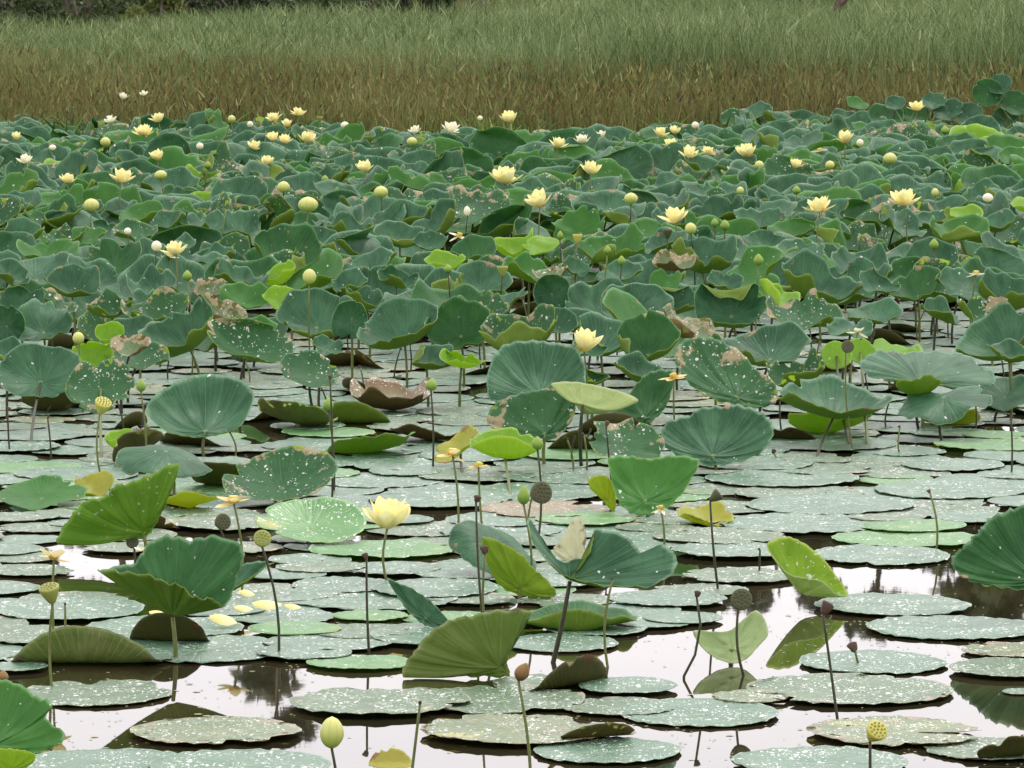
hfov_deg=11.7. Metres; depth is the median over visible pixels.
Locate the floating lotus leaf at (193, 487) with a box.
[176,483,217,491]
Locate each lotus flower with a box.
[12,132,20,143]
[16,153,31,171]
[38,548,69,628]
[59,173,76,192]
[103,115,116,130]
[109,167,134,209]
[119,92,127,122]
[131,124,153,141]
[134,546,144,551]
[139,90,147,116]
[148,112,163,130]
[149,148,162,166]
[160,241,187,292]
[164,253,178,262]
[215,495,248,589]
[248,139,259,149]
[258,155,273,164]
[265,112,281,124]
[266,131,278,143]
[279,134,293,150]
[281,118,291,134]
[290,107,306,122]
[298,131,317,148]
[355,159,372,184]
[362,496,410,579]
[408,125,420,135]
[437,448,464,522]
[442,121,459,133]
[448,232,463,270]
[467,461,487,523]
[489,166,523,191]
[499,110,516,128]
[524,188,551,234]
[549,137,568,158]
[573,134,589,144]
[574,327,603,433]
[580,160,601,190]
[597,130,605,136]
[652,505,667,545]
[653,127,669,143]
[658,206,687,240]
[658,372,686,419]
[663,138,677,145]
[669,125,680,138]
[679,144,698,159]
[700,146,716,154]
[735,143,755,161]
[790,159,803,172]
[803,196,834,242]
[811,148,827,154]
[836,130,853,158]
[846,327,867,383]
[888,188,920,241]
[907,100,924,120]
[967,270,984,323]
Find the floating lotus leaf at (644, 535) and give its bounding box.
[622,532,721,546]
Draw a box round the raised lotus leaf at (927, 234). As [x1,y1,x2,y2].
[908,229,933,242]
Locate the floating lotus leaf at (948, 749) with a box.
[923,736,1023,759]
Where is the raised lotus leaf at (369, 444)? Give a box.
[325,432,414,452]
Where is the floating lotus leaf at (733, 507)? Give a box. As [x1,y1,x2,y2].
[669,500,772,513]
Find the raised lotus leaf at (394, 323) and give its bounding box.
[356,297,437,387]
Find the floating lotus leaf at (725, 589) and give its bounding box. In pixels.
[653,583,748,594]
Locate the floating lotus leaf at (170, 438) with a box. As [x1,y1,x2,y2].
[159,432,250,446]
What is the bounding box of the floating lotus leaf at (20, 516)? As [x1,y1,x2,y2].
[0,511,59,521]
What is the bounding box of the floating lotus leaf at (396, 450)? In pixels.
[340,446,423,455]
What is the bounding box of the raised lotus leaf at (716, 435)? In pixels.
[661,404,774,469]
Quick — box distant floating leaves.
[0,267,1023,415]
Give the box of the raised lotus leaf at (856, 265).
[837,256,891,324]
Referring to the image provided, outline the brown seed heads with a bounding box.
[0,41,1023,132]
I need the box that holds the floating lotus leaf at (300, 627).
[247,621,340,634]
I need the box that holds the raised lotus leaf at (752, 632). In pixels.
[693,610,767,663]
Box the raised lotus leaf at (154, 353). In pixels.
[106,341,169,401]
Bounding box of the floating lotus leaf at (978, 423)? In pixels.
[920,421,984,426]
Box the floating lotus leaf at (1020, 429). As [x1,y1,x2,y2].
[1015,426,1023,431]
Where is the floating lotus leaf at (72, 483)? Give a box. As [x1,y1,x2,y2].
[63,478,120,485]
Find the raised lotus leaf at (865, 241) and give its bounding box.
[854,233,889,252]
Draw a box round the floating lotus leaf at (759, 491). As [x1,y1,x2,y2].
[735,486,865,499]
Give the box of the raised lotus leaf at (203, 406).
[146,373,253,455]
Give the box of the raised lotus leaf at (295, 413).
[258,397,337,427]
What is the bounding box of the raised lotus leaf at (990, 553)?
[951,505,1023,590]
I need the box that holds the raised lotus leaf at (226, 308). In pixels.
[201,292,247,373]
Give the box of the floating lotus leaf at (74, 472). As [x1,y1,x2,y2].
[14,467,137,480]
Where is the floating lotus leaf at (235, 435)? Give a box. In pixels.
[207,432,245,439]
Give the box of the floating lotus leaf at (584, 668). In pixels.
[493,654,607,690]
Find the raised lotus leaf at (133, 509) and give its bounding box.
[56,463,178,546]
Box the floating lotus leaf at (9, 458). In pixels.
[0,455,37,462]
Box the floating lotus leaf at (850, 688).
[746,673,953,704]
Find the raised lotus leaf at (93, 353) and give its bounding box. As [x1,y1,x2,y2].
[72,341,113,366]
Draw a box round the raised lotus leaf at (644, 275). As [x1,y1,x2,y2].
[623,259,681,284]
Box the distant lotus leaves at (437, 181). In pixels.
[0,74,1023,270]
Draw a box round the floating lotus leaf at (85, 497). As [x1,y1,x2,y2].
[73,489,109,500]
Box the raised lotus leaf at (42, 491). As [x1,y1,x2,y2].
[0,474,86,510]
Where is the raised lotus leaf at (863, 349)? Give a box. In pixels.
[850,338,875,444]
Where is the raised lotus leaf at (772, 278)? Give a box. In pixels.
[759,273,779,296]
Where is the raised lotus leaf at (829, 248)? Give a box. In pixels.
[817,242,837,258]
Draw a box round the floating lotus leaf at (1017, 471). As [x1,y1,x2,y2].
[977,469,1023,478]
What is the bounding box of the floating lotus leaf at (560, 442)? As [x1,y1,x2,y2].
[545,430,595,448]
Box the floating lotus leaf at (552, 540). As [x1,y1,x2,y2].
[515,536,562,545]
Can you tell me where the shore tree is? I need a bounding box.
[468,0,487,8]
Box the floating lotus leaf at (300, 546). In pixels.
[284,541,324,550]
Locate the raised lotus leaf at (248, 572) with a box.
[233,561,266,590]
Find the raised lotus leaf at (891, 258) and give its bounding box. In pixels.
[884,255,902,296]
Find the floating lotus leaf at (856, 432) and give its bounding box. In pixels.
[807,429,879,437]
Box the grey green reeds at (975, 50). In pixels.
[0,0,1023,118]
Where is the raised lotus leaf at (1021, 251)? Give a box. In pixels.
[1018,248,1023,258]
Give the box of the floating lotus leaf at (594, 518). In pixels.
[535,511,636,524]
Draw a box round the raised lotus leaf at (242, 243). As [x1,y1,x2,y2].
[199,232,249,255]
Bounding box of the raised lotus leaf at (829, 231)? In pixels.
[816,218,846,248]
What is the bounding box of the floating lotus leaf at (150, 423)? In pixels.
[115,418,158,426]
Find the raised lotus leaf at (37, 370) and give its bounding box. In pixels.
[0,343,80,440]
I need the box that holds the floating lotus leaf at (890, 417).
[867,414,920,421]
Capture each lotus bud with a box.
[0,670,8,679]
[49,145,55,153]
[73,332,84,414]
[83,198,98,227]
[100,137,110,146]
[124,228,130,241]
[136,379,146,445]
[151,241,161,265]
[154,170,166,193]
[182,270,193,374]
[196,143,202,153]
[204,161,210,188]
[228,115,235,136]
[247,121,252,129]
[277,181,289,197]
[298,197,317,222]
[303,269,315,349]
[320,716,343,767]
[323,397,334,490]
[341,122,348,127]
[374,186,387,210]
[407,137,416,145]
[425,378,436,466]
[444,264,451,297]
[464,206,469,235]
[514,663,531,767]
[517,485,532,597]
[532,436,542,533]
[557,231,562,262]
[604,246,610,277]
[616,256,625,354]
[624,193,637,221]
[685,223,695,284]
[692,122,698,132]
[711,218,717,288]
[720,220,729,238]
[737,187,743,194]
[753,254,763,329]
[754,161,763,168]
[792,186,800,214]
[825,161,834,173]
[856,139,863,155]
[883,153,896,168]
[929,239,938,330]
[931,188,938,209]
[941,126,948,133]
[982,193,992,216]
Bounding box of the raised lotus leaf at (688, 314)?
[676,283,718,319]
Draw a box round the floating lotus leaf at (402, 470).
[369,466,439,475]
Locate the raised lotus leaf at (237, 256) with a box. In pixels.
[194,247,248,260]
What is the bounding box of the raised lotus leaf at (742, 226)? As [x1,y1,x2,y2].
[695,214,759,235]
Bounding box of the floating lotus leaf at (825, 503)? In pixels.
[745,493,913,514]
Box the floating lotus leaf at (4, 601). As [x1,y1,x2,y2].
[0,598,32,605]
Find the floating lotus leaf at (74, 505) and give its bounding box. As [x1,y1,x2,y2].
[57,500,86,508]
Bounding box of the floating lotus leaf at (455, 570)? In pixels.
[410,562,536,579]
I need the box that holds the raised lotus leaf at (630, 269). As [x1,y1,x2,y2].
[597,259,643,281]
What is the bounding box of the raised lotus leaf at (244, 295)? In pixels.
[220,281,268,308]
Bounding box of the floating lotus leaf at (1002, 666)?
[949,657,1023,676]
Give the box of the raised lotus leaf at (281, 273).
[266,259,295,338]
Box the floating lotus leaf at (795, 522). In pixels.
[719,512,879,532]
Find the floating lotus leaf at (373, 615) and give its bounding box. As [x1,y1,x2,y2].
[332,609,407,620]
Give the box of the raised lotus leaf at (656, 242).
[645,226,687,253]
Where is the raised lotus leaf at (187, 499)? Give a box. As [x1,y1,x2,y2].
[167,491,215,507]
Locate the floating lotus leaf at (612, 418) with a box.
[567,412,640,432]
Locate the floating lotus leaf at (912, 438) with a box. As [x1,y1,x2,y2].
[877,434,963,442]
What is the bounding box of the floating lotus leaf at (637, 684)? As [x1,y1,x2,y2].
[579,676,677,692]
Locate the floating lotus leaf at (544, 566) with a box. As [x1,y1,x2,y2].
[537,561,564,573]
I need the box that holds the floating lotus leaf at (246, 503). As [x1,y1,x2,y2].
[171,493,281,507]
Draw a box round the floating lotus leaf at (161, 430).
[151,428,166,433]
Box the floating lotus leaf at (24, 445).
[0,441,60,451]
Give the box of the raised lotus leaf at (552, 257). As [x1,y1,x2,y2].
[531,246,563,298]
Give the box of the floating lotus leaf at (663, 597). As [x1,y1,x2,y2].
[609,589,727,605]
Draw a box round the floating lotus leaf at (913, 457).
[851,452,944,462]
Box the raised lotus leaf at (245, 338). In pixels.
[207,317,294,379]
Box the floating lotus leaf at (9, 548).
[0,542,44,554]
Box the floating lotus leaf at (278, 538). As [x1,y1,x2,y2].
[271,535,355,543]
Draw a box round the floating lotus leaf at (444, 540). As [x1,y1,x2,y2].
[408,536,448,544]
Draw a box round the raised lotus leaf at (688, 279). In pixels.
[680,269,709,284]
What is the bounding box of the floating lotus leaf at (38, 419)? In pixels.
[4,416,75,423]
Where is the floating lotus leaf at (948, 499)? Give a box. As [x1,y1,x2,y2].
[904,497,983,504]
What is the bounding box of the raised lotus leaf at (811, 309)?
[766,288,843,365]
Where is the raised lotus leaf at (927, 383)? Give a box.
[896,374,940,428]
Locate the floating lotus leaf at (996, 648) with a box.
[961,641,1023,656]
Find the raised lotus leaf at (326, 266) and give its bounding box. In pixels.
[268,248,343,289]
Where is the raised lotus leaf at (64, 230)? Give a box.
[43,223,85,243]
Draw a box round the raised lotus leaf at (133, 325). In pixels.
[99,314,153,377]
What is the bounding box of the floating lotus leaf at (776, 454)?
[753,453,784,457]
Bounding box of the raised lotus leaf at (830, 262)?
[821,254,846,310]
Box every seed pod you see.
[39,582,58,685]
[95,397,111,471]
[126,539,138,560]
[214,513,230,537]
[253,530,279,650]
[317,116,322,127]
[497,266,507,294]
[527,481,551,517]
[571,234,581,284]
[663,229,672,249]
[709,489,722,588]
[731,588,752,675]
[820,600,838,719]
[841,340,853,451]
[866,720,887,767]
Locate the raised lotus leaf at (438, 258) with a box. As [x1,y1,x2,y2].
[424,249,465,269]
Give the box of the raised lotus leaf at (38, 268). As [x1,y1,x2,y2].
[19,251,68,283]
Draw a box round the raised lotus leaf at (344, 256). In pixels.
[327,253,358,293]
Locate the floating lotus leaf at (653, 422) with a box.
[647,419,665,425]
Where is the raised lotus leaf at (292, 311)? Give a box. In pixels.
[276,287,339,349]
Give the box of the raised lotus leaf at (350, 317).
[331,300,367,377]
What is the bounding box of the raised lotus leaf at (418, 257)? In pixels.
[410,251,457,269]
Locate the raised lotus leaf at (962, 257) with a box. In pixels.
[958,254,970,262]
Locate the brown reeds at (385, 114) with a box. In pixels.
[0,24,1023,132]
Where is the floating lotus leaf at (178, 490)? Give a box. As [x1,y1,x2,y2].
[170,488,187,494]
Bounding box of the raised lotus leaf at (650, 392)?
[613,369,673,425]
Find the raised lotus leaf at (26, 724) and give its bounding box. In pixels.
[0,679,65,753]
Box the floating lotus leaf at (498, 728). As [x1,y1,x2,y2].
[420,713,598,743]
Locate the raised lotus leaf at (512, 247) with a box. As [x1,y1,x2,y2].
[494,228,532,304]
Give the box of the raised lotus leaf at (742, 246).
[716,235,747,258]
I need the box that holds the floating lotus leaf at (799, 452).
[783,451,836,455]
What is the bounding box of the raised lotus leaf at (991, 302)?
[985,296,1007,365]
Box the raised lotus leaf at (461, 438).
[434,425,477,472]
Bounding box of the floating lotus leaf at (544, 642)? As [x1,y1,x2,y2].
[513,633,618,651]
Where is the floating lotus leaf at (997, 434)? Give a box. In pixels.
[962,430,1023,438]
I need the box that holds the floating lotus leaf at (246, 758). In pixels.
[149,748,330,767]
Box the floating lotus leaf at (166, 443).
[156,442,179,443]
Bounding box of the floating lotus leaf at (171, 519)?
[165,517,199,524]
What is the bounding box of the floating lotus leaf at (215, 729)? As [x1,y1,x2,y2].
[130,715,301,743]
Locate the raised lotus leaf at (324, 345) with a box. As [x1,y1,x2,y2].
[312,334,343,406]
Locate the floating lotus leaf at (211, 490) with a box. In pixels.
[197,486,228,496]
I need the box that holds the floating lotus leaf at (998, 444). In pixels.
[934,438,1023,450]
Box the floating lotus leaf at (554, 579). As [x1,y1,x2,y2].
[537,570,584,586]
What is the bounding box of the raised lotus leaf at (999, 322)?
[955,302,1023,376]
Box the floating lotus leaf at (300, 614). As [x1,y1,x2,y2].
[227,607,333,622]
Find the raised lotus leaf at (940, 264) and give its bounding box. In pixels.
[913,256,964,334]
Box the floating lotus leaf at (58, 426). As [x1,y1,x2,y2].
[9,422,86,430]
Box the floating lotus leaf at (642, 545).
[585,538,671,552]
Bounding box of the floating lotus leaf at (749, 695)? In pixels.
[712,689,788,702]
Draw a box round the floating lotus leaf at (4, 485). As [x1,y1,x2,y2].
[1,480,25,488]
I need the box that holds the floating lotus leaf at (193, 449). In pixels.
[99,444,219,453]
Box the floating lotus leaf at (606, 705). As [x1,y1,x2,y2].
[562,696,676,714]
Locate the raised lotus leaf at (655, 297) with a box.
[600,282,673,318]
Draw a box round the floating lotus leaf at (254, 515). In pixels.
[241,513,268,521]
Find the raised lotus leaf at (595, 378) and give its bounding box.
[582,359,609,417]
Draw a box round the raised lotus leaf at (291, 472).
[222,445,337,501]
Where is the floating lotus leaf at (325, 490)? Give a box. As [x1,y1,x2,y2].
[309,483,383,495]
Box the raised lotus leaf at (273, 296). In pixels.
[262,285,292,308]
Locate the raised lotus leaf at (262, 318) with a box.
[242,314,279,377]
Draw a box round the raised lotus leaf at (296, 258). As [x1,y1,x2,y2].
[270,248,305,272]
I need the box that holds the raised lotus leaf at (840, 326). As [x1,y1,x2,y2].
[827,317,873,379]
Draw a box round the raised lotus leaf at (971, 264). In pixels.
[963,256,1023,277]
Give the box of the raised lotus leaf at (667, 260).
[652,249,698,273]
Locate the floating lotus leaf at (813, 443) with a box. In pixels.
[788,440,823,449]
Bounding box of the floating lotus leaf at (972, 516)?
[931,510,1001,521]
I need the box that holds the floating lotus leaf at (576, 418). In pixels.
[572,414,590,422]
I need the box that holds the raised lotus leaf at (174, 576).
[97,534,244,657]
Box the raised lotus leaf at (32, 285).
[7,276,63,302]
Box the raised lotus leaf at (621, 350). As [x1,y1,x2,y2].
[617,310,675,352]
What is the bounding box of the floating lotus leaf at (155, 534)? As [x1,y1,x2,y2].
[123,528,176,540]
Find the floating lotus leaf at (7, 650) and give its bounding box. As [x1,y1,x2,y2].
[0,644,22,659]
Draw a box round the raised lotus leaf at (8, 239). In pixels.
[0,230,36,260]
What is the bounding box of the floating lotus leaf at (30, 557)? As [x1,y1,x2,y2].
[0,552,50,562]
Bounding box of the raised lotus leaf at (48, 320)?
[18,298,72,344]
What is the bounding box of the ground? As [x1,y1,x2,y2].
[1,0,971,24]
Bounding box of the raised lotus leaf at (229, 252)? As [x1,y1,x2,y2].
[196,241,235,262]
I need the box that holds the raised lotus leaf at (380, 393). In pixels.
[349,377,433,409]
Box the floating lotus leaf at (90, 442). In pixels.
[64,437,109,446]
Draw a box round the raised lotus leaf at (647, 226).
[634,217,682,236]
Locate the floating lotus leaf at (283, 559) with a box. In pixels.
[268,553,351,563]
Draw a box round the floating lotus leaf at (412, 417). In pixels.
[384,411,441,421]
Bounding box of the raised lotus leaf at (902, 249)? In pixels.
[886,242,912,257]
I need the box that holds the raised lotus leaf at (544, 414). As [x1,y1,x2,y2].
[487,388,575,463]
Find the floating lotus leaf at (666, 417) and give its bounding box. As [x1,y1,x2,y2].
[654,414,684,421]
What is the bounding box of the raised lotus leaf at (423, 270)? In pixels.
[395,263,435,288]
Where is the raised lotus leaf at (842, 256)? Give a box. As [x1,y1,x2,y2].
[831,242,888,321]
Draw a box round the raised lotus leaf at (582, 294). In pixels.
[565,277,623,359]
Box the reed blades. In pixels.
[0,0,1023,87]
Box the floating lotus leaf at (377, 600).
[281,584,457,609]
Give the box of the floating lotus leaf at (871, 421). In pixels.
[867,417,883,422]
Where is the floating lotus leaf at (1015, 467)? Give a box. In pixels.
[1000,464,1023,469]
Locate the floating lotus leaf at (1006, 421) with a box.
[983,418,1023,424]
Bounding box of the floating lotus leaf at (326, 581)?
[292,576,387,592]
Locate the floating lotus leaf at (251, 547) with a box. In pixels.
[236,541,282,552]
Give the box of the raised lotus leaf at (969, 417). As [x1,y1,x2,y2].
[925,409,980,424]
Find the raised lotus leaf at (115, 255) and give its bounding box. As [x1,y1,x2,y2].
[81,238,141,275]
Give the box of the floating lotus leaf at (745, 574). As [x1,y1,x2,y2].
[683,567,787,582]
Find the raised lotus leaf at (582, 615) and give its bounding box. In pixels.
[527,600,637,630]
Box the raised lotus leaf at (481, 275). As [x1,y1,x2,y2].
[456,260,512,345]
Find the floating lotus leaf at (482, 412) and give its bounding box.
[474,409,489,416]
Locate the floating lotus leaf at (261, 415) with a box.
[245,412,272,420]
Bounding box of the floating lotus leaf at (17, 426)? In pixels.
[0,423,47,429]
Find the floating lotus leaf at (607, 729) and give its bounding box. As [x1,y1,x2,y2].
[542,722,635,737]
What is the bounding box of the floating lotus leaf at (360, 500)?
[298,494,403,505]
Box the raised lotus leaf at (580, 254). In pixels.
[535,230,607,283]
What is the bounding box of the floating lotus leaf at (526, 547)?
[446,545,536,553]
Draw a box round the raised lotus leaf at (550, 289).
[533,274,569,342]
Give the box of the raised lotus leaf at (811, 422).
[788,412,872,432]
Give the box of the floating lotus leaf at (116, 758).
[27,748,176,767]
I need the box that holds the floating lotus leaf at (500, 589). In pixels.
[493,584,575,595]
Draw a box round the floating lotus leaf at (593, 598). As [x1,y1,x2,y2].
[517,593,614,606]
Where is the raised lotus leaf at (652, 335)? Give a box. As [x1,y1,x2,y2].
[617,309,680,361]
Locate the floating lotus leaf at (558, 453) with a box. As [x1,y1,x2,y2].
[528,448,614,459]
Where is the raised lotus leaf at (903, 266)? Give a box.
[885,256,920,326]
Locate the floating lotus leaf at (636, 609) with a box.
[603,602,681,615]
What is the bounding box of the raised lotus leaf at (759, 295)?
[714,291,762,337]
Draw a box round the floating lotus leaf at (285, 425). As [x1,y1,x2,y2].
[270,422,344,429]
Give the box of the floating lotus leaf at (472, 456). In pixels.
[417,450,503,461]
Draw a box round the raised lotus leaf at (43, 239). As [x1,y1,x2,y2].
[37,229,56,242]
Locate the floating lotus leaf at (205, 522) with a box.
[174,516,259,529]
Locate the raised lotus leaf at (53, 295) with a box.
[44,287,77,346]
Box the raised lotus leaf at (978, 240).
[957,231,992,242]
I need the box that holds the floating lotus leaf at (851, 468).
[776,462,870,474]
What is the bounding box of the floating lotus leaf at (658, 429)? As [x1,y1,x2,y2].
[653,426,662,433]
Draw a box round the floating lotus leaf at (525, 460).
[494,457,595,468]
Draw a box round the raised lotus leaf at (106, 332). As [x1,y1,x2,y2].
[95,321,123,342]
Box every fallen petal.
[149,610,160,613]
[209,614,236,625]
[234,605,252,611]
[238,590,254,596]
[253,600,281,609]
[284,604,300,609]
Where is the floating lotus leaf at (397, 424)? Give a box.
[367,421,453,430]
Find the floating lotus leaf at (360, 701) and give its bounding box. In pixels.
[289,687,470,713]
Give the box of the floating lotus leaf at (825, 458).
[778,454,850,462]
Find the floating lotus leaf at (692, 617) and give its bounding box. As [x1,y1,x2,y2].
[642,611,722,622]
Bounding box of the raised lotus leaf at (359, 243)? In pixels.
[334,226,393,255]
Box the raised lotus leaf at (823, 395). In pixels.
[776,374,893,456]
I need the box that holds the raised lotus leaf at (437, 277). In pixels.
[384,266,463,300]
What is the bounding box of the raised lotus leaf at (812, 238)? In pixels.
[775,231,822,242]
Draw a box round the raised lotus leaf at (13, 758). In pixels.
[0,748,35,767]
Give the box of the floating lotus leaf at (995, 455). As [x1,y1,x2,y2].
[963,450,1023,460]
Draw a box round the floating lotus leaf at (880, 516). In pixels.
[848,512,926,520]
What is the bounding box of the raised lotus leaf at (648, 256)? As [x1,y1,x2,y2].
[633,234,696,259]
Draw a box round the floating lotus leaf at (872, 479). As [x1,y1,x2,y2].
[859,475,932,483]
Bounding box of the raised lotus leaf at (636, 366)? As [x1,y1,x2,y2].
[614,350,662,381]
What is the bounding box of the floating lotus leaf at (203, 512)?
[162,507,259,517]
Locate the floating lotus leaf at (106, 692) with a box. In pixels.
[27,679,171,705]
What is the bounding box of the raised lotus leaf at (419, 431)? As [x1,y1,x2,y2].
[390,423,456,439]
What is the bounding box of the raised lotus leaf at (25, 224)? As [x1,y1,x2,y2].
[4,216,44,239]
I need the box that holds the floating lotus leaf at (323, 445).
[261,440,335,450]
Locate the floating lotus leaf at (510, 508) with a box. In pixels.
[481,500,609,516]
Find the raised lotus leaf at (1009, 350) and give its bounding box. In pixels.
[987,338,1023,419]
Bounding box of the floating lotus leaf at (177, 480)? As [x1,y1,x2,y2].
[118,474,197,483]
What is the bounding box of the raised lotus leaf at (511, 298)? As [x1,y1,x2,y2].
[500,287,527,313]
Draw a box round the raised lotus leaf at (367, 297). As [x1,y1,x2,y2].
[345,285,383,356]
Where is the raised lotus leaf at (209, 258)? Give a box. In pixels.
[175,240,229,310]
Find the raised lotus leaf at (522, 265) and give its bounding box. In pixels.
[502,251,561,315]
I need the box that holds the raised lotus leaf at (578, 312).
[567,307,590,355]
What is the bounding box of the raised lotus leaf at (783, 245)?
[774,238,824,291]
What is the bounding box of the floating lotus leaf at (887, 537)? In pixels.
[831,530,973,546]
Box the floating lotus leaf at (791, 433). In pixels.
[772,427,815,438]
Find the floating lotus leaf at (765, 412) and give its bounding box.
[753,408,781,415]
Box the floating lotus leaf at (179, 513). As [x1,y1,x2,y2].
[161,509,185,516]
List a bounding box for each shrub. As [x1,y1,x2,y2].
[0,0,31,28]
[0,0,102,29]
[3,0,139,38]
[79,0,244,24]
[119,0,201,26]
[183,0,331,22]
[265,0,403,22]
[361,0,455,26]
[714,0,870,10]
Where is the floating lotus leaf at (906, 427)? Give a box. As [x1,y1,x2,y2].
[868,422,951,432]
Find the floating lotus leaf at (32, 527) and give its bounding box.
[0,522,64,531]
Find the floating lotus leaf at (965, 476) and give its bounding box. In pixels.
[935,473,1023,486]
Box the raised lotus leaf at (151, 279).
[125,263,198,303]
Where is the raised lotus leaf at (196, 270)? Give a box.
[156,254,220,312]
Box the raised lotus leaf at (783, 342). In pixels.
[724,320,811,410]
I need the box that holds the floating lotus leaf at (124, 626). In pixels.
[86,615,243,637]
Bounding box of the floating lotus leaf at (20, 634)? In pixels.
[0,625,69,642]
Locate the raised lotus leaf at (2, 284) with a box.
[0,278,9,290]
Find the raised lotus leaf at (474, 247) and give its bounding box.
[450,234,496,263]
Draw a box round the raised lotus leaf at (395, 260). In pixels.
[335,256,405,319]
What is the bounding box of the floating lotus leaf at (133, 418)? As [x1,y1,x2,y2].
[86,411,146,428]
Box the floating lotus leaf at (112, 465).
[81,461,121,468]
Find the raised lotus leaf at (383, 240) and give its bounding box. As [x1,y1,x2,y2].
[322,229,398,256]
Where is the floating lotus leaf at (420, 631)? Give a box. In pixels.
[370,622,433,644]
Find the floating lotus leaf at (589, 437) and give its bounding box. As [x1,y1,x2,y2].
[540,432,592,440]
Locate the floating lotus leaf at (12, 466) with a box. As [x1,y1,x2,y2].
[0,461,81,472]
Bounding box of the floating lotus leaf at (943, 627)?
[865,615,1023,639]
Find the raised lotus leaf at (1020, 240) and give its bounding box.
[1016,228,1023,247]
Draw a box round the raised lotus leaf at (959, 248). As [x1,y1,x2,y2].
[947,241,963,253]
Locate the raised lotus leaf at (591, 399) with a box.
[551,381,637,465]
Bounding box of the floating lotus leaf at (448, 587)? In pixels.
[371,578,497,597]
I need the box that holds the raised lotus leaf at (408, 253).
[394,245,423,262]
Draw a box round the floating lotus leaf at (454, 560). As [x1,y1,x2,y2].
[436,558,466,562]
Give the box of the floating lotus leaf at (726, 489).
[683,483,750,494]
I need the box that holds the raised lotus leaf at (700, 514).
[678,501,733,526]
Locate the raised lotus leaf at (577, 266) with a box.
[562,255,592,282]
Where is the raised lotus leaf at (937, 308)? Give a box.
[919,295,960,350]
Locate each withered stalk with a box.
[7,406,10,448]
[47,415,51,459]
[63,603,65,625]
[115,400,123,428]
[141,404,145,427]
[229,430,236,454]
[245,361,250,381]
[327,375,333,496]
[358,365,363,382]
[361,553,369,654]
[393,348,401,378]
[409,344,411,371]
[411,701,421,767]
[474,495,481,612]
[480,545,488,612]
[567,438,573,469]
[571,436,575,458]
[582,433,587,469]
[603,578,613,666]
[605,421,611,479]
[682,590,701,678]
[757,548,760,569]
[779,397,781,429]
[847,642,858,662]
[884,403,889,426]
[897,425,900,451]
[916,311,924,339]
[927,489,937,548]
[947,323,948,337]
[975,407,976,428]
[1010,415,1013,471]
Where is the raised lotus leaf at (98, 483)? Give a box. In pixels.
[75,470,113,495]
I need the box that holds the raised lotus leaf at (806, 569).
[766,536,847,597]
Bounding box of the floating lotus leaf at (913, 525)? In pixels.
[862,518,966,531]
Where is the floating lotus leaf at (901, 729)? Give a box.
[806,715,981,746]
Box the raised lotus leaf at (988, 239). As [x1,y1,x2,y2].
[981,231,1021,257]
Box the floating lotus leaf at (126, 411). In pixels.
[103,408,146,414]
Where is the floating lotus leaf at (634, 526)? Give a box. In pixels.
[615,522,693,531]
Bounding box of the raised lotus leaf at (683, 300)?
[660,285,694,313]
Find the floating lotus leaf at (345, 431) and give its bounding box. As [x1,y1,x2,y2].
[281,426,375,436]
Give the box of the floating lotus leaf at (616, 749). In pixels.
[533,736,681,762]
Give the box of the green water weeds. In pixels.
[0,100,1023,135]
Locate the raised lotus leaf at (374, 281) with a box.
[346,265,409,312]
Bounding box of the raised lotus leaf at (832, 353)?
[820,340,851,444]
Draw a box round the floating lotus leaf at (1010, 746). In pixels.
[955,734,1023,758]
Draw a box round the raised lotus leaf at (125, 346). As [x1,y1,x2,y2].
[110,334,151,413]
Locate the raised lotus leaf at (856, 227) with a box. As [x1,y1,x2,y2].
[845,220,888,252]
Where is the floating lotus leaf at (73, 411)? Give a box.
[18,407,89,414]
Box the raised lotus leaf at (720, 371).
[674,336,777,408]
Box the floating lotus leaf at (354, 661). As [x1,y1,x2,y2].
[306,654,407,668]
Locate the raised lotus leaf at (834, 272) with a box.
[829,266,844,277]
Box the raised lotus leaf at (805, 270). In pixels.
[782,248,862,344]
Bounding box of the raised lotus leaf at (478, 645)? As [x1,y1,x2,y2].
[402,608,531,677]
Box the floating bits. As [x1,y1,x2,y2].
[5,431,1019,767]
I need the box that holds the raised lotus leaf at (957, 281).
[935,266,986,343]
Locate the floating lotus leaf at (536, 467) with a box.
[496,464,576,472]
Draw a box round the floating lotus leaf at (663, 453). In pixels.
[590,450,675,456]
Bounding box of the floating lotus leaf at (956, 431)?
[910,428,995,436]
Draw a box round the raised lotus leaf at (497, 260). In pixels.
[478,254,511,275]
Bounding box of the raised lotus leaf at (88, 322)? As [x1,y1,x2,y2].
[76,310,110,342]
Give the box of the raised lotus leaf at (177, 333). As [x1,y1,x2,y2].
[137,293,212,374]
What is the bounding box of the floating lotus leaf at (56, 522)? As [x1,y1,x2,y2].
[47,519,68,525]
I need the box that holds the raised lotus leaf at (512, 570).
[482,536,555,598]
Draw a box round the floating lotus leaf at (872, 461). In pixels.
[823,456,908,466]
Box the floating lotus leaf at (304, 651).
[256,643,351,659]
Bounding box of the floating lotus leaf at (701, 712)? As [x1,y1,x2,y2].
[616,698,778,726]
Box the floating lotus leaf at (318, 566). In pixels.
[275,560,364,572]
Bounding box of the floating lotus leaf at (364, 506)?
[357,505,372,514]
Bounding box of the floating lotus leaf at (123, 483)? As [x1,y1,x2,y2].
[110,481,130,488]
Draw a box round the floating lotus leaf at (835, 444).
[768,435,896,450]
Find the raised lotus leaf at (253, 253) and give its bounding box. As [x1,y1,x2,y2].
[243,247,262,260]
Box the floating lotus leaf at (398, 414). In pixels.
[375,408,419,416]
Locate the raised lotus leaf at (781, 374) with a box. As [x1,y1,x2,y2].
[766,347,824,412]
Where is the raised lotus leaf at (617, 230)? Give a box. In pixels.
[597,223,645,238]
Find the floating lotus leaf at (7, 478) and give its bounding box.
[0,473,31,484]
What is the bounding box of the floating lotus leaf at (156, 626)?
[130,612,209,640]
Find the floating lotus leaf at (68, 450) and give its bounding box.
[29,445,109,454]

